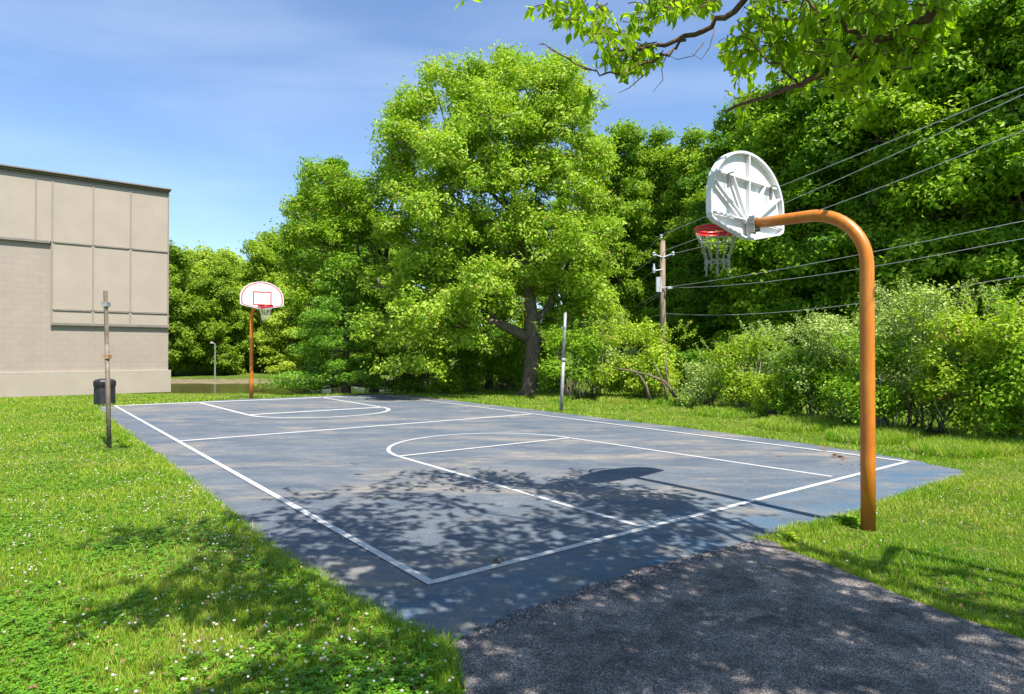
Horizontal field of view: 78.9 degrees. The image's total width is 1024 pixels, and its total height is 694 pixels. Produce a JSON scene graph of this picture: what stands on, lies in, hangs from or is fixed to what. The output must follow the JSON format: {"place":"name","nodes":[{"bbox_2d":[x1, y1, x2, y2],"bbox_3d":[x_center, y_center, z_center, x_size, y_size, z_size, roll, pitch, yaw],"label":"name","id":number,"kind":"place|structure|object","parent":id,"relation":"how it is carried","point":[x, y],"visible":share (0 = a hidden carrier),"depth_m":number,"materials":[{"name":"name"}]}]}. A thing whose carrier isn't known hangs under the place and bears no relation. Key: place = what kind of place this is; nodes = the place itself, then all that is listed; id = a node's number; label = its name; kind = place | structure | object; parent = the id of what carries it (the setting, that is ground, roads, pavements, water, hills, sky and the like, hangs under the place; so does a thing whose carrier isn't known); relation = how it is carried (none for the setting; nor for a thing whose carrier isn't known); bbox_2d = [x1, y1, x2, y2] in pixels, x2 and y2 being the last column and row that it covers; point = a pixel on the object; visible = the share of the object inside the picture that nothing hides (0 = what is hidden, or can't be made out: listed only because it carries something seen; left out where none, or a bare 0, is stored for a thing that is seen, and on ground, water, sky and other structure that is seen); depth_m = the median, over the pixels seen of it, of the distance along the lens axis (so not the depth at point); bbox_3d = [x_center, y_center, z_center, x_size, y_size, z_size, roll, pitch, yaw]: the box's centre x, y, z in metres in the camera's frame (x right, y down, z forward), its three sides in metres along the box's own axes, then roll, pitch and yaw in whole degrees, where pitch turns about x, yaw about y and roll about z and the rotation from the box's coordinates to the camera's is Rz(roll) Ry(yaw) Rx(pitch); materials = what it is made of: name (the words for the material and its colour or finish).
{"place":"outdoors","nodes":[
{"label":"outdoors","id":0,"kind":"place"},
{"bbox_2d":[0,164,171,397],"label":"building","id":1,"kind":"structure","parent":0,"point":[73,247],"depth_m":23.17,"materials":[{"name":"beige concrete"}]},
{"bbox_2d":[127,383,405,393],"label":"pond","id":2,"kind":"structure","parent":0,"point":[204,388],"depth_m":31.22,"materials":[{"name":"brown liquid"}]},
{"bbox_2d":[0,0,1001,325],"label":"sky","id":3,"kind":"structure","parent":0,"point":[216,104],"materials":[{"name":"blue"}]},
{"bbox_2d":[0,322,1023,693],"bbox_3d":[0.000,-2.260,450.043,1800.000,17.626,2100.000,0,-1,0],"label":"ground","id":4,"kind":"structure","parent":0,"point":[182,374],"depth_m":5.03,"materials":[{"name":"green plant"}]},
{"bbox_2d":[93,378,115,405],"bbox_3d":[-12.052,1.334,18.420,0.573,0.805,0.612,0,-1,-34],"label":"trash bin","id":5,"kind":"object","parent":4,"relation":"on","point":[99,392],"visible":0.74,"depth_m":18.19,"materials":[{"name":"black plastic"}]},
{"bbox_2d":[101,291,112,447],"bbox_3d":[-6.662,0.393,10.230,0.188,2.629,0.106,0,-1,0],"label":"net post","id":6,"kind":"object","parent":4,"relation":"on","point":[107,356],"visible":0.92,"depth_m":10.21,"materials":[{"name":"metal"}]},
{"bbox_2d":[119,442,132,446],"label":"weed","id":7,"kind":"object","parent":4,"relation":"on","point":[127,444],"visible":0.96,"depth_m":10.34,"materials":[{"name":"green plant"}]},
{"bbox_2d":[168,237,209,375],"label":"woodland tree","id":8,"kind":"object","parent":4,"relation":"on","point":[181,347],"visible":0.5,"depth_m":44.07,"materials":[{"name":"green plant"}]},
{"bbox_2d":[180,244,199,267],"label":"woodland tree","id":9,"kind":"object","parent":4,"relation":"on","point":[192,252],"visible":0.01,"depth_m":63.56,"materials":[{"name":"green plant"}]},
{"bbox_2d":[173,256,220,371],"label":"woodland tree","id":10,"kind":"object","parent":4,"relation":"on","point":[194,273],"visible":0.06,"depth_m":49.59,"materials":[{"name":"green plant"}]},
{"bbox_2d":[210,342,215,378],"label":"lamp post","id":11,"kind":"object","parent":4,"relation":"on","point":[214,360],"visible":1,"depth_m":41.47,"materials":[{"name":"metal"}]},
{"bbox_2d":[194,237,231,302],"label":"woodland tree","id":12,"kind":"object","parent":4,"relation":"on","point":[209,257],"visible":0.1,"depth_m":61.41,"materials":[{"name":"green plant"}]},
{"bbox_2d":[177,255,258,375],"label":"woodland tree","id":13,"kind":"object","parent":4,"relation":"on","point":[214,280],"visible":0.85,"depth_m":45.24,"materials":[{"name":"green plant"}]},
{"bbox_2d":[216,244,244,269],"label":"woodland tree","id":14,"kind":"object","parent":4,"relation":"on","point":[229,255],"visible":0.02,"depth_m":65.14,"materials":[{"name":"green plant"}]},
{"bbox_2d":[215,260,260,370],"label":"woodland tree","id":15,"kind":"object","parent":4,"relation":"on","point":[236,268],"visible":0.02,"depth_m":51.79,"materials":[{"name":"green plant"}]},
{"bbox_2d":[220,233,296,370],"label":"woodland tree","id":16,"kind":"object","parent":4,"relation":"on","point":[260,269],"visible":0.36,"depth_m":49.04,"materials":[{"name":"green plant"}]},
{"bbox_2d":[240,282,283,398],"bbox_3d":[-8.281,-0.156,20.432,1.374,3.925,1.383,0,-1,6],"label":"basketball hoop","id":17,"kind":"object","parent":4,"relation":"on","point":[266,296],"visible":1,"depth_m":20.28,"materials":[{"name":"orange paint"}]},
{"bbox_2d":[234,226,292,313],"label":"woodland tree","id":18,"kind":"object","parent":4,"relation":"on","point":[269,236],"visible":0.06,"depth_m":62.74,"materials":[{"name":"green plant"}]},
{"bbox_2d":[253,272,315,374],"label":"woodland tree","id":19,"kind":"object","parent":4,"relation":"on","point":[286,362],"visible":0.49,"depth_m":46.87,"materials":[{"name":"green plant"}]},
{"bbox_2d":[266,180,322,326],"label":"woodland tree","id":20,"kind":"object","parent":4,"relation":"on","point":[287,249],"visible":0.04,"depth_m":58.13,"materials":[{"name":"green plant"}]},
{"bbox_2d":[171,379,439,383],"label":"bank","id":21,"kind":"structure","parent":4,"relation":"on","point":[220,381],"depth_m":38.67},
{"bbox_2d":[285,211,325,371],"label":"woodland tree","id":22,"kind":"object","parent":4,"relation":"on","point":[305,339],"visible":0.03,"depth_m":45.97,"materials":[{"name":"green plant"}]},
{"bbox_2d":[293,154,371,379],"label":"pine tree","id":23,"kind":"object","parent":4,"relation":"on","point":[314,221],"visible":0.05,"depth_m":33.11,"materials":[{"name":"green plant"}]},
{"bbox_2d":[264,153,415,393],"bbox_3d":[-7.358,-3.090,26.389,6.897,11.149,5.908,0,-1,0],"label":"oak tree","id":24,"kind":"object","parent":4,"relation":"on","point":[355,202],"visible":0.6,"depth_m":25.30,"materials":[{"name":"green plant"}]},
{"bbox_2d":[253,250,426,393],"bbox_3d":[-6.954,-0.770,25.103,7.142,6.191,6.022,0,-1,42],"label":"pine tree","id":25,"kind":"object","parent":4,"relation":"on","point":[349,377],"visible":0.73,"depth_m":24.10,"materials":[{"name":"green plant"}]},
{"bbox_2d":[322,244,366,361],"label":"woodland tree","id":26,"kind":"object","parent":4,"relation":"on","point":[341,354],"visible":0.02,"depth_m":43.79,"materials":[{"name":"green plant"}]},
{"bbox_2d":[352,241,398,358],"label":"woodland tree","id":27,"kind":"object","parent":4,"relation":"on","point":[390,256],"visible":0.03,"depth_m":44.94,"materials":[{"name":"green plant"}]},
{"bbox_2d":[379,244,415,364],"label":"woodland tree","id":28,"kind":"object","parent":4,"relation":"on","point":[398,298],"visible":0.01,"depth_m":46.05,"materials":[{"name":"green plant"}]},
{"bbox_2d":[384,371,426,392],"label":"shrub","id":29,"kind":"object","parent":4,"relation":"on","point":[409,390],"visible":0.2,"depth_m":24.77,"materials":[{"name":"green plant"}]},
{"bbox_2d":[400,225,451,375],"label":"woodland tree","id":30,"kind":"object","parent":4,"relation":"on","point":[426,282],"visible":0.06,"depth_m":44.09,"materials":[{"name":"green plant"}]},
{"bbox_2d":[398,342,473,394],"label":"shrub","id":31,"kind":"object","parent":4,"relation":"on","point":[435,382],"visible":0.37,"depth_m":23.88,"materials":[{"name":"green plant"}]},
{"bbox_2d":[439,245,507,356],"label":"woodland tree","id":32,"kind":"object","parent":4,"relation":"on","point":[498,332],"visible":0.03,"depth_m":43.00,"materials":[{"name":"green plant"}]},
{"bbox_2d":[449,342,499,391],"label":"shrub","id":33,"kind":"object","parent":4,"relation":"on","point":[475,372],"visible":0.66,"depth_m":24.69,"materials":[{"name":"green plant"}]},
{"bbox_2d":[423,226,538,388],"bbox_3d":[-1.439,-1.845,26.966,6.048,7.938,4.955,0,-1,0],"label":"crooked tree","id":34,"kind":"object","parent":4,"relation":"on","point":[473,249],"visible":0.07,"depth_m":26.39,"materials":[{"name":"green plant"}]},
{"bbox_2d":[347,39,636,395],"bbox_3d":[-0.542,-5.012,22.957,10.502,13.926,9.477,0,-1,-31],"label":"oak tree","id":35,"kind":"object","parent":4,"relation":"on","point":[455,145],"visible":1,"depth_m":21.60,"materials":[{"name":"green plant"}]},
{"bbox_2d":[475,338,524,390],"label":"shrub","id":36,"kind":"object","parent":4,"relation":"on","point":[505,369],"visible":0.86,"depth_m":25.65,"materials":[{"name":"green plant"}]},
{"bbox_2d":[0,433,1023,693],"bbox_3d":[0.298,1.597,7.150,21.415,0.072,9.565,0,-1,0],"label":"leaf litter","id":37,"kind":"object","parent":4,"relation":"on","point":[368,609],"visible":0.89,"depth_m":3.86,"materials":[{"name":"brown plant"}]},
{"bbox_2d":[0,408,1023,693],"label":"clover","id":38,"kind":"object","parent":4,"relation":"on","point":[299,690],"depth_m":3.30,"materials":[{"name":"green plant"}]},
{"bbox_2d":[487,245,547,353],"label":"woodland tree","id":39,"kind":"object","parent":4,"relation":"on","point":[520,323],"visible":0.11,"depth_m":45.43,"materials":[{"name":"green plant"}]},
{"bbox_2d":[100,394,962,644],"bbox_3d":[-2.715,1.693,13.556,9.634,0.030,19.402,0,-1,-37],"label":"court","id":40,"kind":"object","parent":4,"relation":"on","point":[428,510],"visible":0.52,"depth_m":7.16,"materials":[{"name":"asphalt"}]},
{"bbox_2d":[492,556,505,563],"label":"dead leaves","id":41,"kind":"object","parent":40,"relation":"on","point":[496,559],"visible":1,"depth_m":4.61,"materials":[{"name":"brown plant"}]},
{"bbox_2d":[113,395,908,584],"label":"court markings","id":42,"kind":"object","parent":40,"relation":"on","point":[411,571],"visible":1,"depth_m":6.88,"materials":[{"name":"paint"}]},
{"bbox_2d":[126,402,915,620],"bbox_3d":[-2.528,1.671,13.309,9.356,0.020,18.650,0,-1,-36],"label":"court grit","id":43,"kind":"object","parent":40,"relation":"on","point":[492,500],"visible":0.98,"depth_m":6.52,"materials":[{"name":"concrete"}]},
{"bbox_2d":[831,454,845,459],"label":"dead leaves","id":44,"kind":"object","parent":40,"relation":"on","point":[834,455],"visible":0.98,"depth_m":9.20,"materials":[{"name":"brown plant"}]},
{"bbox_2d":[493,326,573,386],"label":"shrub","id":45,"kind":"object","parent":4,"relation":"on","point":[544,355],"visible":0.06,"depth_m":28.43,"materials":[{"name":"green plant"}]},
{"bbox_2d":[530,193,579,357],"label":"woodland tree","id":46,"kind":"object","parent":4,"relation":"on","point":[543,300],"visible":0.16,"depth_m":43.65,"materials":[{"name":"green plant"}]},
{"bbox_2d":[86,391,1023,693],"bbox_3d":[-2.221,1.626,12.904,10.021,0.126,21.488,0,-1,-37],"label":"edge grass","id":47,"kind":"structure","parent":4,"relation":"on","point":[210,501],"depth_m":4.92,"materials":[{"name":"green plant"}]},
{"bbox_2d":[535,364,578,394],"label":"shrub","id":48,"kind":"object","parent":4,"relation":"on","point":[554,387],"visible":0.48,"depth_m":21.98,"materials":[{"name":"green plant"}]},
{"bbox_2d":[559,312,566,410],"bbox_3d":[1.340,0.428,16.299,0.202,2.680,0.104,0,-1,0],"label":"net post","id":49,"kind":"object","parent":4,"relation":"on","point":[564,327],"visible":0.94,"depth_m":16.27,"materials":[{"name":"metal"}]},
{"bbox_2d":[533,318,605,399],"bbox_3d":[1.946,0.461,21.046,2.681,2.790,2.032,0,-1,-15],"label":"shrub","id":50,"kind":"object","parent":4,"relation":"on","point":[586,346],"visible":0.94,"depth_m":20.76,"materials":[{"name":"green plant"}]},
{"bbox_2d":[560,195,623,350],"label":"woodland tree","id":51,"kind":"object","parent":4,"relation":"on","point":[607,279],"visible":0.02,"depth_m":45.03,"materials":[{"name":"green plant"}]},
{"bbox_2d":[565,311,634,396],"bbox_3d":[3.194,0.206,22.478,2.694,3.343,2.700,0,-1,0],"label":"shrub","id":52,"kind":"object","parent":4,"relation":"on","point":[603,357],"visible":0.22,"depth_m":22.24,"materials":[{"name":"green plant"}]},
{"bbox_2d":[564,115,670,356],"bbox_3d":[7.191,-6.494,41.351,8.024,17.812,7.597,0,-1,14],"label":"woodland tree","id":53,"kind":"object","parent":4,"relation":"on","point":[629,134],"visible":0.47,"depth_m":39.87,"materials":[{"name":"green plant"}]},
{"bbox_2d":[587,316,697,398],"bbox_3d":[4.375,0.396,20.689,3.222,2.929,3.678,0,-1,40],"label":"shrub","id":54,"kind":"object","parent":4,"relation":"on","point":[627,382],"visible":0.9,"depth_m":20.19,"materials":[{"name":"green plant"}]},
{"bbox_2d":[628,168,656,359],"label":"woodland tree","id":55,"kind":"object","parent":4,"relation":"on","point":[640,351],"depth_m":46.73,"materials":[{"name":"green plant"}]},
{"bbox_2d":[613,352,680,400],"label":"fallen branch","id":56,"kind":"object","parent":4,"relation":"on","point":[665,384],"visible":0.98,"depth_m":18.87,"materials":[{"name":"wood"}]},
{"bbox_2d":[615,121,689,350],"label":"woodland tree","id":57,"kind":"object","parent":4,"relation":"on","point":[657,173],"visible":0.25,"depth_m":40.84,"materials":[{"name":"green plant"}]},
{"bbox_2d":[652,234,674,352],"bbox_3d":[6.791,-1.464,27.925,1.035,7.185,0.480,0,-1,0],"label":"utility pole","id":58,"kind":"object","parent":4,"relation":"on","point":[660,284],"visible":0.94,"depth_m":27.91,"materials":[{"name":"brown wood"}]},
{"bbox_2d":[624,86,1023,272],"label":"overhead wire","id":59,"kind":"object","parent":58,"relation":"attached to","point":[880,145],"visible":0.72,"depth_m":17.21,"materials":[{"name":"black metal"}]},
{"bbox_2d":[625,94,1023,278],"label":"overhead wire","id":60,"kind":"object","parent":58,"relation":"attached to","point":[873,163],"visible":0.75,"depth_m":17.32,"materials":[{"name":"black metal"}]},
{"bbox_2d":[632,130,1023,288],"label":"overhead wire","id":61,"kind":"object","parent":58,"relation":"attached to","point":[882,186],"visible":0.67,"depth_m":17.02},
{"bbox_2d":[639,221,1022,303],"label":"overhead wire","id":62,"kind":"object","parent":58,"relation":"attached to","point":[855,255],"visible":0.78,"depth_m":17.89,"materials":[{"name":"black metal"}]},
{"bbox_2d":[639,238,1023,308],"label":"overhead wire","id":63,"kind":"object","parent":58,"relation":"attached to","point":[854,269],"visible":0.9,"depth_m":18.50,"materials":[{"name":"black metal"}]},
{"bbox_2d":[649,275,1023,317],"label":"overhead wire","id":64,"kind":"object","parent":58,"relation":"attached to","point":[842,305],"visible":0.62,"depth_m":19.66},
{"bbox_2d":[649,197,692,354],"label":"woodland tree","id":65,"kind":"object","parent":4,"relation":"on","point":[681,350],"depth_m":43.48,"materials":[{"name":"green plant"}]},
{"bbox_2d":[635,123,721,352],"bbox_3d":[11.463,-5.735,38.290,7.950,16.155,7.527,0,-1,-4],"label":"woodland tree","id":66,"kind":"object","parent":4,"relation":"on","point":[682,159],"visible":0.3,"depth_m":37.85,"materials":[{"name":"green plant"}]},
{"bbox_2d":[668,341,728,393],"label":"shrub","id":67,"kind":"object","parent":4,"relation":"on","point":[694,355],"visible":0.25,"depth_m":23.24,"materials":[{"name":"green plant"}]},
{"bbox_2d":[674,359,728,406],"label":"shrub","id":68,"kind":"object","parent":4,"relation":"on","point":[696,390],"visible":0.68,"depth_m":17.82,"materials":[{"name":"green plant"}]},
{"bbox_2d":[455,0,969,125],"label":"overhanging tree","id":69,"kind":"object","parent":4,"relation":"on","point":[892,49],"visible":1,"depth_m":4.96,"materials":[{"name":"green plant"}]},
{"bbox_2d":[666,97,792,366],"bbox_3d":[11.593,-5.364,33.248,7.928,15.258,7.287,0,-1,9],"label":"woodland tree","id":70,"kind":"object","parent":4,"relation":"on","point":[695,264],"visible":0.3,"depth_m":32.73,"materials":[{"name":"green plant"}]},
{"bbox_2d":[692,325,785,407],"bbox_3d":[6.299,0.605,16.844,2.295,2.428,2.234,0,-1,-17],"label":"shrub","id":71,"kind":"object","parent":4,"relation":"on","point":[733,384],"visible":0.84,"depth_m":16.72,"materials":[{"name":"green plant"}]},
{"bbox_2d":[720,94,757,371],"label":"woodland tree","id":72,"kind":"object","parent":4,"relation":"on","point":[734,103],"depth_m":37.81,"materials":[{"name":"green plant"}]},
{"bbox_2d":[454,539,1023,693],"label":"drive","id":73,"kind":"structure","parent":4,"relation":"on","point":[757,599],"depth_m":3.30,"materials":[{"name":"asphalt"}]},
{"bbox_2d":[448,538,773,649],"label":"edge gravel","id":74,"kind":"structure","parent":73,"relation":"on","point":[483,632],"depth_m":3.98,"materials":[{"name":"grey gravel"}]},
{"bbox_2d":[686,77,839,364],"bbox_3d":[12.163,-5.221,29.011,7.108,14.929,7.972,0,-1,42],"label":"woodland tree","id":75,"kind":"object","parent":4,"relation":"on","point":[767,132],"visible":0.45,"depth_m":27.73,"materials":[{"name":"green plant"}]},
{"bbox_2d":[734,314,798,404],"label":"shrub","id":76,"kind":"object","parent":4,"relation":"on","point":[770,365],"visible":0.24,"depth_m":18.36,"materials":[{"name":"green plant"}]},
{"bbox_2d":[747,363,803,416],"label":"shrub","id":77,"kind":"object","parent":4,"relation":"on","point":[770,383],"visible":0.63,"depth_m":15.06,"materials":[{"name":"green plant"}]},
{"bbox_2d":[532,392,1023,458],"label":"rough grass","id":78,"kind":"structure","parent":4,"relation":"on","point":[979,445],"depth_m":11.51,"materials":[{"name":"green plant"}]},
{"bbox_2d":[694,151,875,531],"bbox_3d":[2.599,-0.169,6.219,1.383,3.675,1.374,0,-1,7],"label":"basketball hoop","id":79,"kind":"object","parent":4,"relation":"on","point":[744,198],"visible":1,"depth_m":6.05,"materials":[{"name":"orange paint"}]},
{"bbox_2d":[775,530,803,540],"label":"weed","id":80,"kind":"object","parent":4,"relation":"on","point":[789,534],"visible":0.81,"depth_m":5.18,"materials":[{"name":"green plant"}]},
{"bbox_2d":[762,117,817,360],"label":"woodland tree","id":81,"kind":"object","parent":4,"relation":"on","point":[798,344],"visible":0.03,"depth_m":34.64,"materials":[{"name":"green plant"}]},
{"bbox_2d":[755,339,844,416],"bbox_3d":[7.011,0.810,14.720,2.252,2.068,2.248,0,-1,0],"label":"shrub","id":82,"kind":"object","parent":4,"relation":"on","point":[785,359],"visible":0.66,"depth_m":14.47,"materials":[{"name":"green plant"}]},
{"bbox_2d":[722,0,915,382],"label":"woodland tree","id":83,"kind":"object","parent":4,"relation":"on","point":[825,128],"visible":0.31,"depth_m":26.12,"materials":[{"name":"green plant"}]},
{"bbox_2d":[828,514,859,527],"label":"weed","id":84,"kind":"object","parent":4,"relation":"on","point":[848,518],"visible":0.91,"depth_m":5.66,"materials":[{"name":"green plant"}]},
{"bbox_2d":[777,303,912,422],"bbox_3d":[7.686,0.325,14.127,2.944,2.936,2.376,0,-1,0],"label":"shrub","id":85,"kind":"object","parent":4,"relation":"on","point":[818,328],"visible":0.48,"depth_m":14.08,"materials":[{"name":"green plant"}]},
{"bbox_2d":[757,0,969,373],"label":"woodland tree","id":86,"kind":"object","parent":4,"relation":"on","point":[833,240],"visible":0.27,"depth_m":24.45,"materials":[{"name":"green plant"}]},
{"bbox_2d":[803,326,935,427],"bbox_3d":[7.327,0.654,12.678,2.732,2.255,2.073,0,-1,-28],"label":"shrub","id":87,"kind":"object","parent":4,"relation":"on","point":[886,401],"visible":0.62,"depth_m":12.29,"materials":[{"name":"green plant"}]},
{"bbox_2d":[817,8,1023,393],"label":"woodland tree","id":88,"kind":"object","parent":4,"relation":"on","point":[890,114],"visible":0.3,"depth_m":21.91,"materials":[{"name":"green plant"}]},
{"bbox_2d":[842,267,1014,434],"bbox_3d":[8.191,0.133,12.355,3.026,3.295,2.819,0,-1,22],"label":"shrub","id":89,"kind":"object","parent":4,"relation":"on","point":[903,303],"visible":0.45,"depth_m":12.02,"materials":[{"name":"green plant"}]},
{"bbox_2d":[843,0,1023,363],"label":"woodland tree","id":90,"kind":"object","parent":4,"relation":"on","point":[912,233],"visible":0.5,"depth_m":21.00,"materials":[{"name":"green plant"}]},
{"bbox_2d":[892,280,1023,440],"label":"shrub","id":91,"kind":"object","parent":4,"relation":"on","point":[930,384],"visible":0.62,"depth_m":11.05,"materials":[{"name":"green plant"}]},
{"bbox_2d":[898,0,1023,341],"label":"woodland tree","id":92,"kind":"object","parent":4,"relation":"on","point":[1003,216],"visible":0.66,"depth_m":20.14,"materials":[{"name":"green plant"}]},
{"bbox_2d":[941,22,1017,254],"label":"woodland tree","id":93,"kind":"object","parent":4,"relation":"on","point":[976,51],"depth_m":27.09,"materials":[{"name":"green plant"}]},
{"bbox_2d":[952,286,1023,439],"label":"shrub","id":94,"kind":"object","parent":4,"relation":"on","point":[1004,395],"visible":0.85,"depth_m":10.35,"materials":[{"name":"green plant"}]}
]}

